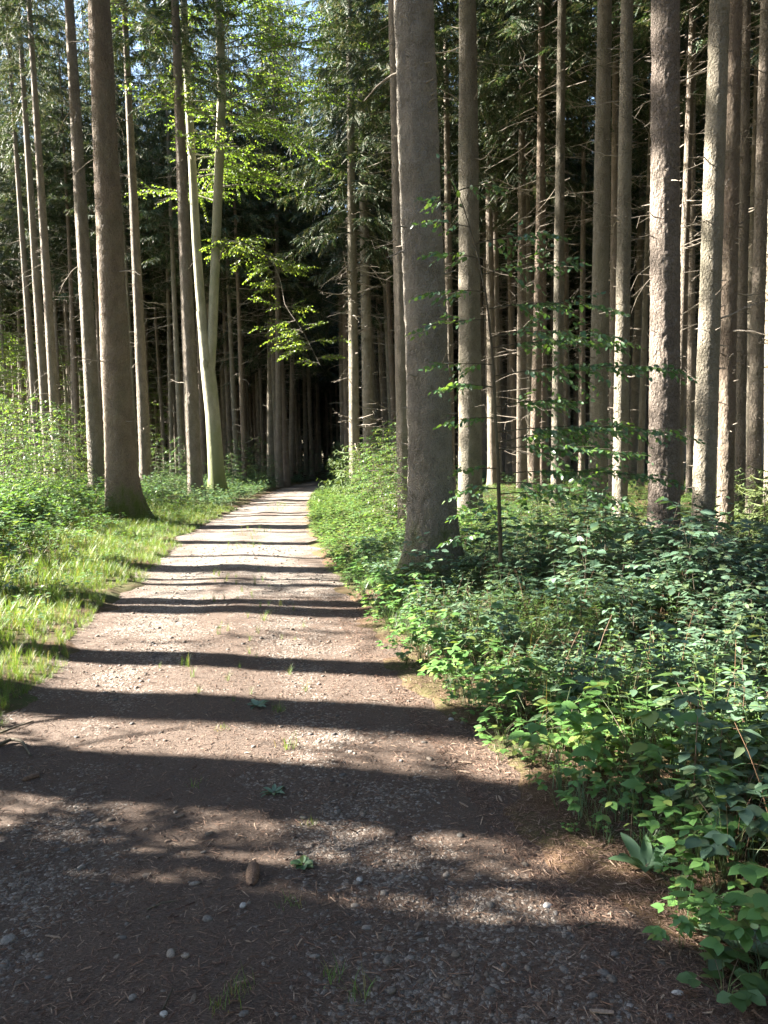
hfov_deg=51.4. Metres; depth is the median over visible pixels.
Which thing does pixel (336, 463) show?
beech sapling
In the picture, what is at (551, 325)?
spruce tree
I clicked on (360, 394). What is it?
spruce tree
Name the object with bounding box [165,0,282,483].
spruce tree
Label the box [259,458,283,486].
beech sapling
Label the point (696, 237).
spruce tree
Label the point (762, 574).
leafy shrub
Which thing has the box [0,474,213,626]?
verge herbs
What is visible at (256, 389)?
spruce tree
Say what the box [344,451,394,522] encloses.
beech sapling
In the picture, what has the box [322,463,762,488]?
distant herbs
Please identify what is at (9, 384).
broadleaf tree
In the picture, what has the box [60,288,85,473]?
spruce tree
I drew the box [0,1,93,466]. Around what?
spruce tree
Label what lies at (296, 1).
sky
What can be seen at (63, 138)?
spruce tree
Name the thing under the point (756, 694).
leafy shrub
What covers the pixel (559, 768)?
grass
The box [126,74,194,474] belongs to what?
spruce tree
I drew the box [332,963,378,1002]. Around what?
grass tuft
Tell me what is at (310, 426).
spruce tree
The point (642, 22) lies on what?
spruce tree
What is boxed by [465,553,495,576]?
leafy shrub
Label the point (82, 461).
beech sapling
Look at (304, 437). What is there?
spruce tree
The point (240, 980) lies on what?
grass tuft
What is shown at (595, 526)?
leafy shrub
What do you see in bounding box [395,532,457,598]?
leafy shrub
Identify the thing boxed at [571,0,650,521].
spruce tree
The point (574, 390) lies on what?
spruce tree
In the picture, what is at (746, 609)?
leafy shrub
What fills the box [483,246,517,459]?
spruce tree
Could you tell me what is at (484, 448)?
spruce tree
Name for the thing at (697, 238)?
spruce tree
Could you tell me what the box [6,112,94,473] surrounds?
spruce tree
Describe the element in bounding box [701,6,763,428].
spruce tree
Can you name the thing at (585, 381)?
spruce tree
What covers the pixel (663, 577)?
leafy shrub
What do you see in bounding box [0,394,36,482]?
beech sapling
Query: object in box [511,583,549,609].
leafy shrub
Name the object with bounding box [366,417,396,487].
beech sapling
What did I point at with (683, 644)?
leafy shrub
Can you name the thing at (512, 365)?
spruce tree
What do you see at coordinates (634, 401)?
spruce tree
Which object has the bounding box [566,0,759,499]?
spruce tree
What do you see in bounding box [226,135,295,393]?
spruce tree
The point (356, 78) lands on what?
spruce tree
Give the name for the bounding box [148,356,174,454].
spruce tree
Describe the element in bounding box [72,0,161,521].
spruce tree
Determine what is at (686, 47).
spruce tree
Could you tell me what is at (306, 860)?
plantain
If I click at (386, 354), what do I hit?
spruce tree
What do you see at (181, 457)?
beech sapling
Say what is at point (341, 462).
sapling
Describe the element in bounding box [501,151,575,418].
spruce tree
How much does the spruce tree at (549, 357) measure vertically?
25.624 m
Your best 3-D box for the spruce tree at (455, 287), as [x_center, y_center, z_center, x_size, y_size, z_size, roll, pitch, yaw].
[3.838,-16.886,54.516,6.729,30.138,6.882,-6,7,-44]
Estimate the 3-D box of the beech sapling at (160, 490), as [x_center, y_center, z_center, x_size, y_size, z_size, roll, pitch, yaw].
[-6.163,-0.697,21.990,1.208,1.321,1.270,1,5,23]
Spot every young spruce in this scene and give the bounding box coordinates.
[681,469,766,536]
[734,466,767,543]
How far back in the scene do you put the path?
3.37 m
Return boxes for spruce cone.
[22,773,39,780]
[246,861,259,885]
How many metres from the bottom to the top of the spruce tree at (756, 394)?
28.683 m
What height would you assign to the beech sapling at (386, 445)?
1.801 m
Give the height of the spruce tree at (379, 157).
25.067 m
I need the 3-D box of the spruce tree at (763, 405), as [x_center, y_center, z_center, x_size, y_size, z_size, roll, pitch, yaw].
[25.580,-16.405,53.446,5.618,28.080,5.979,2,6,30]
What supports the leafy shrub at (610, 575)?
on the forest floor
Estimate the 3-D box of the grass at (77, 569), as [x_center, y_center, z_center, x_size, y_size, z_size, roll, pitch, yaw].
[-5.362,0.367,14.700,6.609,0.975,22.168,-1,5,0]
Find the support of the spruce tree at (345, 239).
on the forest floor
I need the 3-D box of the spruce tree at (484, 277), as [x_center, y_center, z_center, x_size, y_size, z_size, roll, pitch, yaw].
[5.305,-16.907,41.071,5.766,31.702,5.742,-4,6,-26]
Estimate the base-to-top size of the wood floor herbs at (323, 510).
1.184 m
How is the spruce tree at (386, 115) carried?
on the forest floor
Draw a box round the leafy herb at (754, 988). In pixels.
[676,946,767,1011]
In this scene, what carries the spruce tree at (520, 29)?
on the forest floor
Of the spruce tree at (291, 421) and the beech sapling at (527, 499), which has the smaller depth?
the beech sapling at (527, 499)
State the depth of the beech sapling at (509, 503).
11.96 m
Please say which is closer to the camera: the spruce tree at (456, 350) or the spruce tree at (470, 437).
the spruce tree at (470, 437)
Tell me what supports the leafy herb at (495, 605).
on the forest floor
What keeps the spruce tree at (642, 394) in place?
on the forest floor
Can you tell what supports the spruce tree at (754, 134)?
on the forest floor
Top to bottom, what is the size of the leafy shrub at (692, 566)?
0.857 m
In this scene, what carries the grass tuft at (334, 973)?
on the path
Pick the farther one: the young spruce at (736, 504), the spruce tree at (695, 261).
the spruce tree at (695, 261)
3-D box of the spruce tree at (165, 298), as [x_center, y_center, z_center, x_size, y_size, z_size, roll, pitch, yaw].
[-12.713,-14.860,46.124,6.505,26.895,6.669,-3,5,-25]
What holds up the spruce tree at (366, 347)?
on the forest floor
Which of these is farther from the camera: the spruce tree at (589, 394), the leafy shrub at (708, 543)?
the spruce tree at (589, 394)
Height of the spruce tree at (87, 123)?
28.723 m
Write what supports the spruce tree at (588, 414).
on the forest floor
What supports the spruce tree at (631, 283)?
on the forest floor
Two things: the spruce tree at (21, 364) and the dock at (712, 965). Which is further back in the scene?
the spruce tree at (21, 364)
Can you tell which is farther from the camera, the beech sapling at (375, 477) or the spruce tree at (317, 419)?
the spruce tree at (317, 419)
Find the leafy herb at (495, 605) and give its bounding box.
[489,563,520,628]
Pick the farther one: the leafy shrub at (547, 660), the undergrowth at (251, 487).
the undergrowth at (251, 487)
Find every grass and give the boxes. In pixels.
[0,491,236,729]
[158,502,308,711]
[332,539,767,995]
[366,532,767,877]
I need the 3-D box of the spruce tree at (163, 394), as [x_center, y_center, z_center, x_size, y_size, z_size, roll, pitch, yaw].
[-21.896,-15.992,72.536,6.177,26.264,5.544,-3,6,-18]
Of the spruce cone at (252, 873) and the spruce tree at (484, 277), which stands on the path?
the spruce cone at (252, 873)
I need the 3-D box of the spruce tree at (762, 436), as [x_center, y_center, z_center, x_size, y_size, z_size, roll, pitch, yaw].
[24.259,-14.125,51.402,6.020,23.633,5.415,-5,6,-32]
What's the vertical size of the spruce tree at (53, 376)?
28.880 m
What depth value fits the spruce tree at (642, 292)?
46.70 m
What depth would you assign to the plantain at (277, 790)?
3.69 m
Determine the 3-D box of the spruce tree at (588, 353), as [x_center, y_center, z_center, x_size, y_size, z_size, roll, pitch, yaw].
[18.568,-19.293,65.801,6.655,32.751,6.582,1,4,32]
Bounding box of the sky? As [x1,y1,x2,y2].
[0,0,703,442]
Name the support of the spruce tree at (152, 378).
on the forest floor
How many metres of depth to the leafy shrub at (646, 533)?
6.46 m
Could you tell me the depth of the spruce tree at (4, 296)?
54.20 m
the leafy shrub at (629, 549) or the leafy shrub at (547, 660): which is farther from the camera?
the leafy shrub at (629, 549)
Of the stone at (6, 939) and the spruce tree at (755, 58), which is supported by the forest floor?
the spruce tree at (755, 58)
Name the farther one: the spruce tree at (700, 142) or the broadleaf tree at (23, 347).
the broadleaf tree at (23, 347)
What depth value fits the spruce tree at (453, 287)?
49.82 m
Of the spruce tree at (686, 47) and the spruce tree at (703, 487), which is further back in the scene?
the spruce tree at (686, 47)
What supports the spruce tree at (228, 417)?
on the forest floor
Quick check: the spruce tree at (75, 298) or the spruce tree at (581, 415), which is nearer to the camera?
the spruce tree at (581, 415)
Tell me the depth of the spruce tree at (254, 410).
70.27 m
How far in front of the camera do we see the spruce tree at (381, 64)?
24.49 m
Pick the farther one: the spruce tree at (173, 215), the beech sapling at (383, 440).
the spruce tree at (173, 215)
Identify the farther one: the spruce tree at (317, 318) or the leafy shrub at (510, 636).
the spruce tree at (317, 318)
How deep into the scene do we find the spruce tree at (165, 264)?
56.88 m
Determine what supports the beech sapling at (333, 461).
on the forest floor
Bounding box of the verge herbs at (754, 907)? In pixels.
[324,537,767,980]
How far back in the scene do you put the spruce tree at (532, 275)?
42.09 m
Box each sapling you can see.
[0,393,79,480]
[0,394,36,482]
[0,397,66,486]
[0,398,51,489]
[0,404,43,480]
[0,433,51,509]
[1,408,82,492]
[7,441,81,514]
[10,402,86,483]
[27,416,86,479]
[27,419,104,491]
[52,421,103,480]
[53,457,93,510]
[138,438,174,480]
[145,464,184,505]
[153,449,192,490]
[164,435,204,479]
[225,432,264,478]
[225,453,245,486]
[226,439,272,484]
[234,437,277,482]
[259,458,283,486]
[304,450,326,477]
[310,445,373,503]
[322,444,347,484]
[324,449,339,478]
[325,443,341,478]
[334,442,382,505]
[336,436,387,490]
[343,426,396,518]
[344,450,391,500]
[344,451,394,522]
[348,447,396,532]
[350,427,396,501]
[350,443,396,511]
[353,456,407,536]
[355,422,396,499]
[356,442,396,530]
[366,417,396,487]
[405,147,704,594]
[461,484,496,526]
[491,487,523,526]
[508,478,542,519]
[518,469,555,514]
[525,491,554,529]
[551,488,577,518]
[569,475,586,512]
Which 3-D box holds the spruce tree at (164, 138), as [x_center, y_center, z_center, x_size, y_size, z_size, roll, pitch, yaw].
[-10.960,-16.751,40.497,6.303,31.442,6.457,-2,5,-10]
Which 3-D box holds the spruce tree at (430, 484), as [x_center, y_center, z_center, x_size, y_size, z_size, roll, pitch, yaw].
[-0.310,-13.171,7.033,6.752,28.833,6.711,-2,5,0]
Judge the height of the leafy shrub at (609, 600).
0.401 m
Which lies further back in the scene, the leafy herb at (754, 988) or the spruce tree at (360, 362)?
the spruce tree at (360, 362)
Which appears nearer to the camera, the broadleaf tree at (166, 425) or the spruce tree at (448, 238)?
the spruce tree at (448, 238)
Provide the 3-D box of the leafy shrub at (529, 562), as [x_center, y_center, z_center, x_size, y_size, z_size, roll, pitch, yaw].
[1.375,0.477,7.087,0.696,0.793,0.622,1,5,22]
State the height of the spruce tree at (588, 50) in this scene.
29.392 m
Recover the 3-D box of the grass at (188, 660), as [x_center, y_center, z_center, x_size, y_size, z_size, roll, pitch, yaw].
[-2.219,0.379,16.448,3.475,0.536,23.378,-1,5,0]
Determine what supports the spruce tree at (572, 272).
on the forest floor
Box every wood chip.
[45,935,60,938]
[590,1009,613,1013]
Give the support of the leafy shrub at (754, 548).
on the forest floor
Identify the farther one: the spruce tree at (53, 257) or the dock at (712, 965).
the spruce tree at (53, 257)
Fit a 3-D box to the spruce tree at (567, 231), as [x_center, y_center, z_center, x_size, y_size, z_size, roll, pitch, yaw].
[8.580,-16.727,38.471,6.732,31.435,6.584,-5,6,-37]
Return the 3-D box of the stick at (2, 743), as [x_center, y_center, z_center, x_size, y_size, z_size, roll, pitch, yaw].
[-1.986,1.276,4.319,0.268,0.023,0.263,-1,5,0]
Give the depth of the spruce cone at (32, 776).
3.92 m
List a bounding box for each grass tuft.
[209,982,241,1018]
[228,961,266,1001]
[271,699,285,712]
[273,890,305,910]
[274,732,296,750]
[321,957,346,987]
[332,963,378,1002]
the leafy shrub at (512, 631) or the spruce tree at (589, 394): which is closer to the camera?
the leafy shrub at (512, 631)
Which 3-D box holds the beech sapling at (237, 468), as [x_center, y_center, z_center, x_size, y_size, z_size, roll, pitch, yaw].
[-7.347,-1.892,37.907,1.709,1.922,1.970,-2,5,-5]
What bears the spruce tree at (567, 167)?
on the forest floor
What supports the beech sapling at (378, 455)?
on the forest floor
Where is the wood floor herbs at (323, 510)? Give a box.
[304,479,767,580]
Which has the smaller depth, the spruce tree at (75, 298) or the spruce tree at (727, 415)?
the spruce tree at (727, 415)
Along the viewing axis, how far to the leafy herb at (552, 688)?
4.13 m
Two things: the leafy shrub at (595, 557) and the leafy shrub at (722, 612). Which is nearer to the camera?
the leafy shrub at (722, 612)
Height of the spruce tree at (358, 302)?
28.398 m
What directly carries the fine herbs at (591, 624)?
on the forest floor
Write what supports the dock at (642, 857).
on the forest floor
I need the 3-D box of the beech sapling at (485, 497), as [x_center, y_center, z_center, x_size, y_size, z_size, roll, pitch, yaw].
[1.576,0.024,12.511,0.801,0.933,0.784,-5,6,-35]
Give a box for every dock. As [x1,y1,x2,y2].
[609,832,677,872]
[694,923,767,970]
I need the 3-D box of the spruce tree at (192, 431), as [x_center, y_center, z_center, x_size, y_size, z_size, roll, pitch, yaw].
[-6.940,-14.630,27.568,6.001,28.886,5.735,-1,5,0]
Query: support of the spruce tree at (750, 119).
on the forest floor
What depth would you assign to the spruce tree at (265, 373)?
66.13 m
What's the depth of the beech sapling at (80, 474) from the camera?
18.53 m
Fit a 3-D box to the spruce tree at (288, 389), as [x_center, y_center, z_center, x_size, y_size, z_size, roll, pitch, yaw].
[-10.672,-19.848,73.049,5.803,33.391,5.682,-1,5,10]
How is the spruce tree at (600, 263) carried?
on the forest floor
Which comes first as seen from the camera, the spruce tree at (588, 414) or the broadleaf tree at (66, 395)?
the broadleaf tree at (66, 395)
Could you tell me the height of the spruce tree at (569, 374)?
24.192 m
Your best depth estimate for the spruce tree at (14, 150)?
38.94 m
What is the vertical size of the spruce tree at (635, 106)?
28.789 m
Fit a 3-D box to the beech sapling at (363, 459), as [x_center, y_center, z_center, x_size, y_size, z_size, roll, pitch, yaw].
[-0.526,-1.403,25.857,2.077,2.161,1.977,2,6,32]
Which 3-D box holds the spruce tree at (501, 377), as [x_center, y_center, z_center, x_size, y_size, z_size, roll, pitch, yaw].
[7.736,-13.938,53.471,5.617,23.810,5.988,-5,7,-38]
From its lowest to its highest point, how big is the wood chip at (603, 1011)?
0.005 m
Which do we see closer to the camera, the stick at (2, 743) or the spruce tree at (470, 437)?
the stick at (2, 743)
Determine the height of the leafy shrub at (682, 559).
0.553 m
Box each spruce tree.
[0,0,87,477]
[0,0,88,481]
[0,0,128,477]
[0,1,57,475]
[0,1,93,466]
[0,7,92,466]
[0,19,97,474]
[0,52,64,473]
[0,99,43,467]
[0,102,57,476]
[0,239,22,334]
[5,156,22,473]
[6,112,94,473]
[8,6,94,436]
[11,325,27,411]
[19,86,83,474]
[31,266,95,473]
[40,0,132,467]
[51,31,132,321]
[55,1,178,470]
[57,0,128,494]
[57,0,190,488]
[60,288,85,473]
[67,17,168,433]
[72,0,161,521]
[72,100,157,318]
[74,71,155,377]
[83,0,268,498]
[87,51,162,462]
[122,0,232,475]
[125,37,209,473]
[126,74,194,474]
[128,121,180,455]
[130,36,243,476]
[131,304,174,470]
[136,334,165,465]
[141,26,217,377]
[145,30,206,433]
[147,126,197,461]
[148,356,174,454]
[149,357,166,470]
[152,1,244,428]
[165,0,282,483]
[177,1,294,482]
[177,27,250,473]
[197,377,252,405]
[204,54,261,472]
[217,0,330,476]
[218,109,274,467]
[222,0,327,487]
[222,63,320,478]
[224,0,342,486]
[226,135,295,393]
[227,140,289,471]
[236,0,338,482]
[237,105,286,471]
[247,322,304,468]
[252,368,312,411]
[254,368,266,470]
[255,135,297,400]
[264,1,347,479]
[264,108,338,474]
[267,0,439,482]
[280,0,393,482]
[281,1,394,481]
[288,0,393,481]
[288,366,312,471]
[298,113,337,471]
[300,185,339,469]
[306,206,361,430]
[312,5,394,423]
[314,0,501,411]
[319,0,506,418]
[320,298,360,434]
[328,254,393,467]
[332,1,443,473]
[333,109,392,422]
[334,80,393,470]
[338,321,387,447]
[347,151,394,476]
[353,1,458,222]
[357,0,535,489]
[357,3,484,427]
[358,285,394,465]
[358,309,381,470]
[364,0,469,601]
[381,0,407,527]
[381,8,482,442]
[389,15,458,359]
[389,179,458,305]
[436,0,500,522]
[436,0,555,487]
[437,0,620,499]
[438,0,619,487]
[440,0,595,491]
[440,1,566,484]
[440,91,533,479]
[442,82,483,463]
[443,198,457,364]
[444,82,517,477]
[451,5,573,481]
[452,245,516,418]
[453,75,484,376]
[453,154,484,468]
[453,188,553,471]
[453,281,458,458]
[457,177,553,478]
[458,262,517,392]
[479,0,610,470]
[480,17,610,482]
[481,207,534,476]
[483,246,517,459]
[498,166,585,440]
[499,0,632,481]
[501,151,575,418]
[503,5,647,486]
[510,0,707,494]
[515,264,574,426]
[526,0,593,512]
[534,228,591,469]
[545,0,706,413]
[546,93,635,469]
[546,116,589,451]
[546,159,591,469]
[547,305,588,411]
[563,0,650,521]
[563,357,589,415]
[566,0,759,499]
[569,78,645,388]
[569,159,590,468]
[569,201,644,469]
[569,288,587,438]
[570,221,634,385]
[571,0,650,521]
[571,94,647,444]
[571,318,590,377]
[571,356,589,464]
[572,1,707,489]
[573,71,696,481]
[578,132,648,341]
[584,0,753,497]
[585,77,649,419]
[594,0,753,486]
[609,190,699,456]
[610,15,751,453]
[618,0,767,505]
[630,120,697,469]
[632,8,753,434]
[632,16,751,445]
[633,77,702,476]
[633,82,702,474]
[634,0,767,560]
[635,170,701,380]
[643,0,688,551]
[646,0,760,468]
[680,0,767,501]
[680,17,763,455]
[683,0,767,537]
[690,0,765,520]
[695,171,702,271]
[695,184,700,333]
[695,202,699,365]
[696,33,763,411]
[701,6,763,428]
[737,288,763,465]
[737,289,763,425]
[743,0,767,520]
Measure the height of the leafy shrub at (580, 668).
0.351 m
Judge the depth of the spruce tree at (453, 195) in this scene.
42.26 m
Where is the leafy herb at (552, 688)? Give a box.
[529,684,577,731]
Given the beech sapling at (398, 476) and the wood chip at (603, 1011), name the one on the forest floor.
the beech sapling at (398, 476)
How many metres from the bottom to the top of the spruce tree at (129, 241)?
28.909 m
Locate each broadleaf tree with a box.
[0,306,84,474]
[0,310,40,476]
[0,312,40,473]
[0,317,25,458]
[22,321,86,473]
[60,355,86,469]
[136,364,168,462]
[155,376,197,456]
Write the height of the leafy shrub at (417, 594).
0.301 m
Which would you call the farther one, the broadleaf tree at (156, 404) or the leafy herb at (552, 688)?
the broadleaf tree at (156, 404)
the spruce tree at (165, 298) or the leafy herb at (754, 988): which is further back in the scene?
the spruce tree at (165, 298)
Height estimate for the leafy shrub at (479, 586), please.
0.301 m
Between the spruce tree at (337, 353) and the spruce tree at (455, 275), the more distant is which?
the spruce tree at (337, 353)
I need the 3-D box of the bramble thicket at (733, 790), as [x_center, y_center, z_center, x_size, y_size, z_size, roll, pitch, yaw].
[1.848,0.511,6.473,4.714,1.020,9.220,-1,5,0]
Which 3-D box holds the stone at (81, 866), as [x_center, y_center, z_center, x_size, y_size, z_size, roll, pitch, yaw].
[-1.169,1.375,3.083,0.027,0.026,0.038,-12,-13,41]
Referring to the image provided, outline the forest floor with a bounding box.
[0,453,767,978]
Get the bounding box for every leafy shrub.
[349,535,378,558]
[361,560,396,586]
[379,571,406,593]
[386,543,403,573]
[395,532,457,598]
[398,586,440,604]
[437,599,480,633]
[442,548,482,595]
[442,633,455,656]
[452,569,495,593]
[461,501,529,588]
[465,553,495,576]
[481,600,528,652]
[496,619,534,653]
[498,520,569,605]
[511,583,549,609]
[517,690,529,708]
[523,547,562,577]
[528,638,581,684]
[531,557,610,645]
[534,491,638,608]
[554,544,619,582]
[557,653,607,701]
[568,622,613,664]
[578,551,648,597]
[582,515,633,548]
[588,562,673,653]
[591,542,637,565]
[592,577,652,624]
[595,496,731,605]
[620,637,692,710]
[626,522,680,549]
[632,544,719,588]
[634,540,700,622]
[643,669,717,720]
[653,525,738,636]
[655,628,731,673]
[667,573,767,642]
[671,611,758,685]
[692,533,755,573]
[700,517,767,567]
[703,500,767,589]
[708,568,767,662]
[708,664,767,744]
[710,549,767,623]
[717,541,767,588]
[730,532,766,555]
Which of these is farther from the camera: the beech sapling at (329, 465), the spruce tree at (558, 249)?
the beech sapling at (329, 465)
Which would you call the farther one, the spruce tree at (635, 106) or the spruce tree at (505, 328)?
the spruce tree at (505, 328)
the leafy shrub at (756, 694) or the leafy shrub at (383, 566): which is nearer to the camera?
the leafy shrub at (756, 694)
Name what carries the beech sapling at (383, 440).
on the forest floor
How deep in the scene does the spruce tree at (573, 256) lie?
46.45 m
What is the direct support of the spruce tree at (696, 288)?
on the forest floor
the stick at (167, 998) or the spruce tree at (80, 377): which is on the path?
the stick at (167, 998)
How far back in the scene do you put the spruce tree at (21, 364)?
52.20 m
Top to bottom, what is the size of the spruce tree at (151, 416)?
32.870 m
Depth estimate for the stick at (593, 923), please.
2.58 m
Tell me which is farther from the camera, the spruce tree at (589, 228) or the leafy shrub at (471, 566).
the spruce tree at (589, 228)
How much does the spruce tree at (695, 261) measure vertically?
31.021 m
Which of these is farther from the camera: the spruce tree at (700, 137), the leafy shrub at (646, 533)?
the spruce tree at (700, 137)
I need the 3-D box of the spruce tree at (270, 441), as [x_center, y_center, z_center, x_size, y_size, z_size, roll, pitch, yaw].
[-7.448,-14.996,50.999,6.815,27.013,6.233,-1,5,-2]
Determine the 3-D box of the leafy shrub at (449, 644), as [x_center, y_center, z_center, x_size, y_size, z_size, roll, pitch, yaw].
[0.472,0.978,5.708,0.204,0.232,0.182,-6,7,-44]
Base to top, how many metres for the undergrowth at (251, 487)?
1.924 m
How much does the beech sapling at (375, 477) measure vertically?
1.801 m
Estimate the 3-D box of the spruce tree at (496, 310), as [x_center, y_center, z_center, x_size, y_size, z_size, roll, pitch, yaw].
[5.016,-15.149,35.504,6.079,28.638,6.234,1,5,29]
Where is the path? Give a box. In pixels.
[0,478,767,1023]
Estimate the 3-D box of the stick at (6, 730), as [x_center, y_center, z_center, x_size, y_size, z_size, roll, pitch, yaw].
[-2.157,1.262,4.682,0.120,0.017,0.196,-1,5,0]
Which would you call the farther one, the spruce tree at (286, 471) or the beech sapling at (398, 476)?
the spruce tree at (286, 471)
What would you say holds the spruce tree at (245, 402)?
on the forest floor
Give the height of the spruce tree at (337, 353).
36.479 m
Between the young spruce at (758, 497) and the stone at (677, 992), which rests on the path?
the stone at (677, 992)
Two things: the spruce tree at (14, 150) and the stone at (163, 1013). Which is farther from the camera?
the spruce tree at (14, 150)
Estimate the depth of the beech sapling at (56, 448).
29.45 m
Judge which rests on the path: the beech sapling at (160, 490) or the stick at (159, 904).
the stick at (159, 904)
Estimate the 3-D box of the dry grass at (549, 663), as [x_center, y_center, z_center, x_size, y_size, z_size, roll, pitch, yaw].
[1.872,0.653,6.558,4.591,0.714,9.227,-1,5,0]
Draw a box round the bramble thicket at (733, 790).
[346,495,767,862]
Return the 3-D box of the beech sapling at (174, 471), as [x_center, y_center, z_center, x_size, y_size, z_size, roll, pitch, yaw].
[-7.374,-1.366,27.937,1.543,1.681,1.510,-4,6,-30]
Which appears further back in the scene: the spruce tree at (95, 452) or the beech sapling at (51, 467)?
the spruce tree at (95, 452)
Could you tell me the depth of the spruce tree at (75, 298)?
55.06 m
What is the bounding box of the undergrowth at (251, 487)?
[2,468,306,508]
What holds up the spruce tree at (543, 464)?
on the forest floor
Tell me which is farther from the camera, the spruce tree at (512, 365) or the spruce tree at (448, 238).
the spruce tree at (512, 365)
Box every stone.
[0,934,16,944]
[77,864,85,870]
[128,994,136,1000]
[160,1010,167,1017]
[240,902,245,907]
[543,902,551,907]
[671,990,683,995]
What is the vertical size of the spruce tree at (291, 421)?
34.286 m
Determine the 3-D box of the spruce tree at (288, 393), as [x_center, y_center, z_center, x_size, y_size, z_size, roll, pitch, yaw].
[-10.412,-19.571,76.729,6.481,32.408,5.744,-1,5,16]
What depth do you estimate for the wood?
61.77 m
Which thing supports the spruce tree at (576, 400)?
on the forest floor
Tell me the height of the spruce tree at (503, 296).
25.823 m
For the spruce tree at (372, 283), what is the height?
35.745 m
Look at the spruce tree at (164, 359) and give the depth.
61.33 m
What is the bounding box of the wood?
[0,90,737,475]
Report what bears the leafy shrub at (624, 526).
on the forest floor
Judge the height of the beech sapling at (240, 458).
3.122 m
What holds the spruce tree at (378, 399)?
on the forest floor
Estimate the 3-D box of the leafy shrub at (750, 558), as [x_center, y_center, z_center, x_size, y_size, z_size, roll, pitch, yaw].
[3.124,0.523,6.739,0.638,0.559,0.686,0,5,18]
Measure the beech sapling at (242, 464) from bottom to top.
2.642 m
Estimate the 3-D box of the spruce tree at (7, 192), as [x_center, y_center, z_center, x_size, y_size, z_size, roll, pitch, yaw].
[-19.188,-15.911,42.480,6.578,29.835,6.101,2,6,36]
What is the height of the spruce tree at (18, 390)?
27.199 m
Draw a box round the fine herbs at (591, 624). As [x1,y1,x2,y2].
[407,521,767,839]
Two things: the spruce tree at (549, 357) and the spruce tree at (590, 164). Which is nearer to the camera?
the spruce tree at (590, 164)
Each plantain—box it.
[248,699,267,708]
[261,784,285,796]
[290,855,313,869]
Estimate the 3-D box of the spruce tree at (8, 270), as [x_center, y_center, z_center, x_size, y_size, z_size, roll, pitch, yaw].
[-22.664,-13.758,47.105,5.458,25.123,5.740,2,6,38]
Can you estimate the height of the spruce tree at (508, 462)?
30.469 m
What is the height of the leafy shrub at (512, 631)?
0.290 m
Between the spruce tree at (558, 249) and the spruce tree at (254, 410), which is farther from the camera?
the spruce tree at (254, 410)
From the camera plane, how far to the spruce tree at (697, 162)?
33.10 m
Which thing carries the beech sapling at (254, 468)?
on the forest floor
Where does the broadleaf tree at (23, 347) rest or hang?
on the forest floor
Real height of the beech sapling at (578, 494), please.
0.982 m
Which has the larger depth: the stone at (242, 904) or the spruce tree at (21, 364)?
the spruce tree at (21, 364)
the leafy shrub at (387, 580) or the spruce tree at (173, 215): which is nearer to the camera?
the leafy shrub at (387, 580)
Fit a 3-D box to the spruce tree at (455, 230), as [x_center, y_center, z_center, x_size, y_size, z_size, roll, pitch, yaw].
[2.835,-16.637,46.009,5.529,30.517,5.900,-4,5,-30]
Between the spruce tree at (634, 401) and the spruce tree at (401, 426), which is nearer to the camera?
the spruce tree at (401, 426)
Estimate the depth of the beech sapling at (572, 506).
12.97 m
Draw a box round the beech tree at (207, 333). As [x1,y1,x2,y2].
[83,0,384,498]
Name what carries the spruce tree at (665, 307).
on the forest floor
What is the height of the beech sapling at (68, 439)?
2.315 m
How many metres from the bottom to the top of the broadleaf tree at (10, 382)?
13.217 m
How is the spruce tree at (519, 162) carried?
on the forest floor
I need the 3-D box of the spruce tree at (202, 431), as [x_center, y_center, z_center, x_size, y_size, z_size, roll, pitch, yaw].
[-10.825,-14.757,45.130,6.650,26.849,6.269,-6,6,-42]
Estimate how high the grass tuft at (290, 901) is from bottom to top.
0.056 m
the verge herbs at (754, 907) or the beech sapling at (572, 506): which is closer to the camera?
the verge herbs at (754, 907)
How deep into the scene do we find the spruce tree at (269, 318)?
49.05 m
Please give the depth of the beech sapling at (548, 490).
6.87 m
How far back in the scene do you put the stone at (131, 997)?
2.29 m
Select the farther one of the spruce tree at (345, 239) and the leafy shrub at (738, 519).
the spruce tree at (345, 239)
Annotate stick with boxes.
[0,720,33,733]
[0,738,31,756]
[147,900,176,909]
[162,987,172,1009]
[578,922,612,928]
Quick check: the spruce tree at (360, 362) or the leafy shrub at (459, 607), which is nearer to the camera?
the leafy shrub at (459, 607)
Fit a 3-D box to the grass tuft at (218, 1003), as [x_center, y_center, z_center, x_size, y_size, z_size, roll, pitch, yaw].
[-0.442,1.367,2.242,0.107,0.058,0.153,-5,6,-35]
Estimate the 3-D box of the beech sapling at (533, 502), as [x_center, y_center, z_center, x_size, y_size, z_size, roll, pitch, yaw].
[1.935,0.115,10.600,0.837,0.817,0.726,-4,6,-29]
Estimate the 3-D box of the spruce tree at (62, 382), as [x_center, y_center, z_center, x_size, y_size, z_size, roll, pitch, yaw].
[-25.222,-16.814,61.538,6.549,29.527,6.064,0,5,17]
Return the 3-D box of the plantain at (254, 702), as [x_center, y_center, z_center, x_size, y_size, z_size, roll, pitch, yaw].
[-0.781,1.188,4.933,0.148,0.029,0.158,0,5,11]
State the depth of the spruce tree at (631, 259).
48.72 m
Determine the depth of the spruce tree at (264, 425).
80.39 m
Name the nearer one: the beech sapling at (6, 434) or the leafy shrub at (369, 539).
the leafy shrub at (369, 539)
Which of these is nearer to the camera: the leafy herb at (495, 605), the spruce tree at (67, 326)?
the leafy herb at (495, 605)
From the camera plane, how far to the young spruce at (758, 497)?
10.04 m

